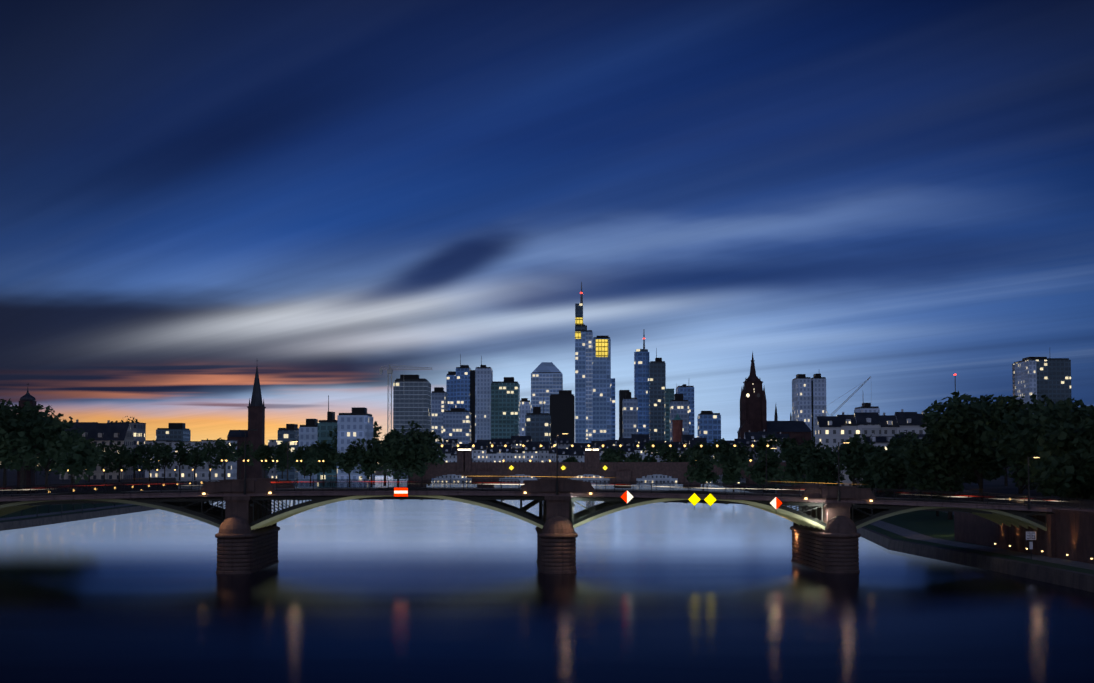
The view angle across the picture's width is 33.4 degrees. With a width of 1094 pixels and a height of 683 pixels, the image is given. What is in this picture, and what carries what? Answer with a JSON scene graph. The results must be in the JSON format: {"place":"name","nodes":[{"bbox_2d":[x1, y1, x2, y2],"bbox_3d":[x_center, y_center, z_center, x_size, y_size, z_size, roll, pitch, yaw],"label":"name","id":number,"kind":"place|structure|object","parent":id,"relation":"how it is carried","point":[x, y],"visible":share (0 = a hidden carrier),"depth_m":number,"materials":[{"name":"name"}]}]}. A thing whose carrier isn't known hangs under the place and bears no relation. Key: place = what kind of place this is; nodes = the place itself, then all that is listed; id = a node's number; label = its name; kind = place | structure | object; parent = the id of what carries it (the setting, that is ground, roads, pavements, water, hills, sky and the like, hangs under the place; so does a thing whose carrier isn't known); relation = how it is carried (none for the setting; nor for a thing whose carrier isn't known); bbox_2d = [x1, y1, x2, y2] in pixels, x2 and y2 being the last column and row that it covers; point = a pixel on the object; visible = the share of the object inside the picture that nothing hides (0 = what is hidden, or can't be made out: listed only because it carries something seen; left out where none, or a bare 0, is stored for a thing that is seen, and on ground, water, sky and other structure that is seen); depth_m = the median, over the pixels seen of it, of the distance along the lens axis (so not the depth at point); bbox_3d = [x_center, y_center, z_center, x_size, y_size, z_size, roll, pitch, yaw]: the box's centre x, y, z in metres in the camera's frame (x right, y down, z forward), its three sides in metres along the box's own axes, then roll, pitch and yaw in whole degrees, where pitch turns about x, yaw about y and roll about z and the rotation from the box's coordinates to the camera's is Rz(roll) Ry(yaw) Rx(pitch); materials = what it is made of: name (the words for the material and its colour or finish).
{"place":"outdoors","nodes":[
{"label":"outdoors","id":0,"kind":"place"},
{"bbox_2d":[6,444,1010,517],"bbox_3d":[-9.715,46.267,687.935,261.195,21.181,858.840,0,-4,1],"label":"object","id":1,"kind":"structure","parent":0,"point":[620,445],"depth_m":647.90,"materials":[{"name":"yellow"}]},
{"bbox_2d":[0,475,1093,682],"bbox_3d":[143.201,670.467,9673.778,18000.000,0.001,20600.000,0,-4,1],"label":"river water","id":2,"kind":"structure","parent":0,"point":[398,591],"depth_m":149.80,"materials":[{"name":"blue liquid"}]},
{"bbox_2d":[215,496,279,573],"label":"bridge pier","id":3,"kind":"structure","parent":2,"relation":"in","point":[243,547],"depth_m":197.95,"materials":[{"name":"red stone"}]},
{"bbox_2d":[0,487,1052,530],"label":"bridge arches","id":4,"kind":"structure","parent":3,"relation":"on","point":[200,509],"depth_m":201.34,"materials":[{"name":"grey metal"}]},
{"bbox_2d":[535,496,577,573],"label":"bridge pier","id":5,"kind":"structure","parent":2,"relation":"in","point":[557,535],"depth_m":197.56,"materials":[{"name":"red stone"}]},
{"bbox_2d":[790,502,860,572],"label":"bridge pier","id":6,"kind":"structure","parent":2,"relation":"in","point":[833,547],"depth_m":199.27,"materials":[{"name":"red stone"}]},
{"bbox_2d":[0,466,1093,592],"bbox_3d":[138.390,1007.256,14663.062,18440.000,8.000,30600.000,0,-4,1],"label":"ground","id":7,"kind":"structure","parent":0,"point":[928,534],"depth_m":297.09,"materials":[{"name":"black"}]},
{"bbox_2d":[17,389,36,507],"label":"onion dome tower","id":8,"kind":"structure","parent":7,"relation":"on","point":[30,475],"depth_m":419.86,"materials":[{"name":"stone"}]},
{"bbox_2d":[60,419,133,478],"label":"apartments","id":9,"kind":"structure","parent":7,"relation":"on","point":[107,432],"depth_m":651.69,"materials":[{"name":"tile"}]},
{"bbox_2d":[110,422,145,478],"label":"building","id":10,"kind":"structure","parent":7,"relation":"on","point":[138,429],"depth_m":691.29,"materials":[{"name":"concrete"}]},
{"bbox_2d":[0,398,318,493],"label":"bank trees","id":11,"kind":"object","parent":7,"relation":"on","point":[29,436],"visible":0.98,"depth_m":388.29,"materials":[{"name":"green plant"}]},
{"bbox_2d":[145,440,237,489],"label":"long block","id":12,"kind":"structure","parent":7,"relation":"on","point":[201,473],"depth_m":738.04,"materials":[{"name":"tile"}]},
{"bbox_2d":[227,367,265,478],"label":"church spire","id":13,"kind":"structure","parent":7,"relation":"on","point":[256,407],"depth_m":799.68,"materials":[{"name":"stone"}]},
{"bbox_2d":[268,440,374,484],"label":"blocks","id":14,"kind":"structure","parent":7,"relation":"on","point":[272,472],"depth_m":1098.22,"materials":[{"name":"concrete"}]},
{"bbox_2d":[294,420,445,486],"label":"island trees","id":15,"kind":"object","parent":7,"relation":"on","point":[397,452],"visible":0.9,"depth_m":896.82,"materials":[{"name":"green plant"}]},
{"bbox_2d":[380,364,431,479],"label":"tower crane","id":16,"kind":"object","parent":7,"relation":"on","point":[389,371],"visible":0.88,"depth_m":1540.54,"materials":[{"name":"silver metal"}]},
{"bbox_2d":[0,488,1093,512],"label":"bridge deck","id":17,"kind":"structure","parent":7,"relation":"on","point":[601,493],"depth_m":200.73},
{"bbox_2d":[198,478,294,492],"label":"bridge parapet","id":18,"kind":"structure","parent":17,"relation":"on","point":[259,485],"depth_m":199.57,"materials":[{"name":"red stone"}]},
{"bbox_2d":[202,492,872,505],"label":"bridge lamps","id":19,"kind":"object","parent":17,"relation":"on","point":[543,504],"visible":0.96,"depth_m":199.57,"materials":[{"name":"grey metal"}]},
{"bbox_2d":[1,476,1077,502],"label":"street lights","id":20,"kind":"object","parent":17,"relation":"on","point":[663,486],"visible":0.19,"depth_m":207.81},
{"bbox_2d":[0,479,1093,508],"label":"bridge railings","id":21,"kind":"object","parent":17,"relation":"on","point":[518,482],"visible":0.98,"depth_m":218.54,"materials":[{"name":"brown metal"}]},
{"bbox_2d":[519,478,596,492],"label":"bridge parapet","id":22,"kind":"structure","parent":17,"relation":"on","point":[547,485],"depth_m":200.31,"materials":[{"name":"red stone"}]},
{"bbox_2d":[394,487,781,509],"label":"navigation signs","id":23,"kind":"object","parent":17,"relation":"attached to","point":[694,499],"visible":1,"depth_m":200.47,"materials":[{"name":"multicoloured metal"}]},
{"bbox_2d":[243,429,1039,508],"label":"street lamps","id":24,"kind":"object","parent":17,"relation":"on","point":[557,493],"visible":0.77,"depth_m":200.54,"materials":[{"name":"black metal"}]},
{"bbox_2d":[776,484,876,498],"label":"bridge parapet","id":25,"kind":"structure","parent":17,"relation":"on","point":[814,491],"depth_m":200.94,"materials":[{"name":"red stone"}]},
{"bbox_2d":[444,433,706,448],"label":"old town row","id":26,"kind":"object","parent":7,"relation":"on","point":[517,441],"visible":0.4,"depth_m":1279.82,"materials":[{"name":"tile"}]},
{"bbox_2d":[434,438,717,483],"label":"buildings","id":27,"kind":"structure","parent":7,"relation":"on","point":[486,452],"depth_m":1147.11,"materials":[{"name":"tile"}]},
{"bbox_2d":[408,449,786,487],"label":"old bridge","id":28,"kind":"structure","parent":7,"relation":"on","point":[465,465],"depth_m":945.43,"materials":[{"name":"stone"}]},
{"bbox_2d":[509,465,606,469],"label":"navigation signs","id":29,"kind":"object","parent":28,"relation":"attached to","point":[511,467],"visible":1,"depth_m":945.06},
{"bbox_2d":[672,414,682,441],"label":"tower","id":30,"kind":"structure","parent":7,"relation":"on","point":[677,427],"depth_m":1326.20,"materials":[{"name":"red stone"}]},
{"bbox_2d":[563,433,814,461],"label":"trees","id":31,"kind":"object","parent":7,"relation":"on","point":[724,447],"visible":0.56,"depth_m":997.79,"materials":[{"name":"green plant"}]},
{"bbox_2d":[718,437,761,485],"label":"houses","id":32,"kind":"structure","parent":7,"relation":"on","point":[748,442],"depth_m":1034.26,"materials":[{"name":"tile"}]},
{"bbox_2d":[744,430,789,461],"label":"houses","id":33,"kind":"structure","parent":7,"relation":"on","point":[753,436],"depth_m":1057.77,"materials":[{"name":"tile"}]},
{"bbox_2d":[737,352,811,444],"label":"cathedral","id":34,"kind":"structure","parent":7,"relation":"on","point":[753,409],"depth_m":1096.57,"materials":[{"name":"stone"}]},
{"bbox_2d":[683,433,964,515],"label":"bank trees","id":35,"kind":"object","parent":7,"relation":"on","point":[814,464],"visible":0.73,"depth_m":475.87,"materials":[{"name":"green plant"}]},
{"bbox_2d":[824,376,870,415],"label":"luffing crane","id":36,"kind":"object","parent":7,"relation":"on","point":[851,395],"visible":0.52,"depth_m":1145.47,"materials":[{"name":"silver metal"}]},
{"bbox_2d":[815,409,937,485],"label":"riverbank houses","id":37,"kind":"structure","parent":7,"relation":"on","point":[830,431],"depth_m":636.69,"materials":[{"name":"paint"}]},
{"bbox_2d":[860,431,928,485],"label":"riverbank houses","id":38,"kind":"structure","parent":7,"relation":"on","point":[884,441],"depth_m":598.89,"materials":[{"name":"tile"}]},
{"bbox_2d":[871,391,1093,519],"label":"bank trees","id":39,"kind":"object","parent":7,"relation":"on","point":[980,440],"visible":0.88,"depth_m":316.35,"materials":[{"name":"green plant"}]},
{"bbox_2d":[954,509,1093,563],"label":"quay wall","id":40,"kind":"structure","parent":7,"relation":"on","point":[1068,534],"depth_m":201.92,"materials":[{"name":"stone"}]},
{"bbox_2d":[1026,532,1035,558],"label":"kilometre board","id":41,"kind":"object","parent":7,"relation":"on","point":[1030,535],"visible":0.92,"depth_m":197.40,"materials":[{"name":"white paint"}]},
{"bbox_2d":[0,0,1093,465],"label":"sky","id":42,"kind":"structure","parent":0,"point":[317,196],"materials":[{"name":"blue"}]},
{"bbox_2d":[156,282,1070,487],"bbox_3d":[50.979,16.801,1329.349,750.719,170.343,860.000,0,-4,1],"label":"skyline towers","id":43,"kind":"structure","parent":0,"point":[470,405],"depth_m":1555.67,"materials":[{"name":"blue glass"}]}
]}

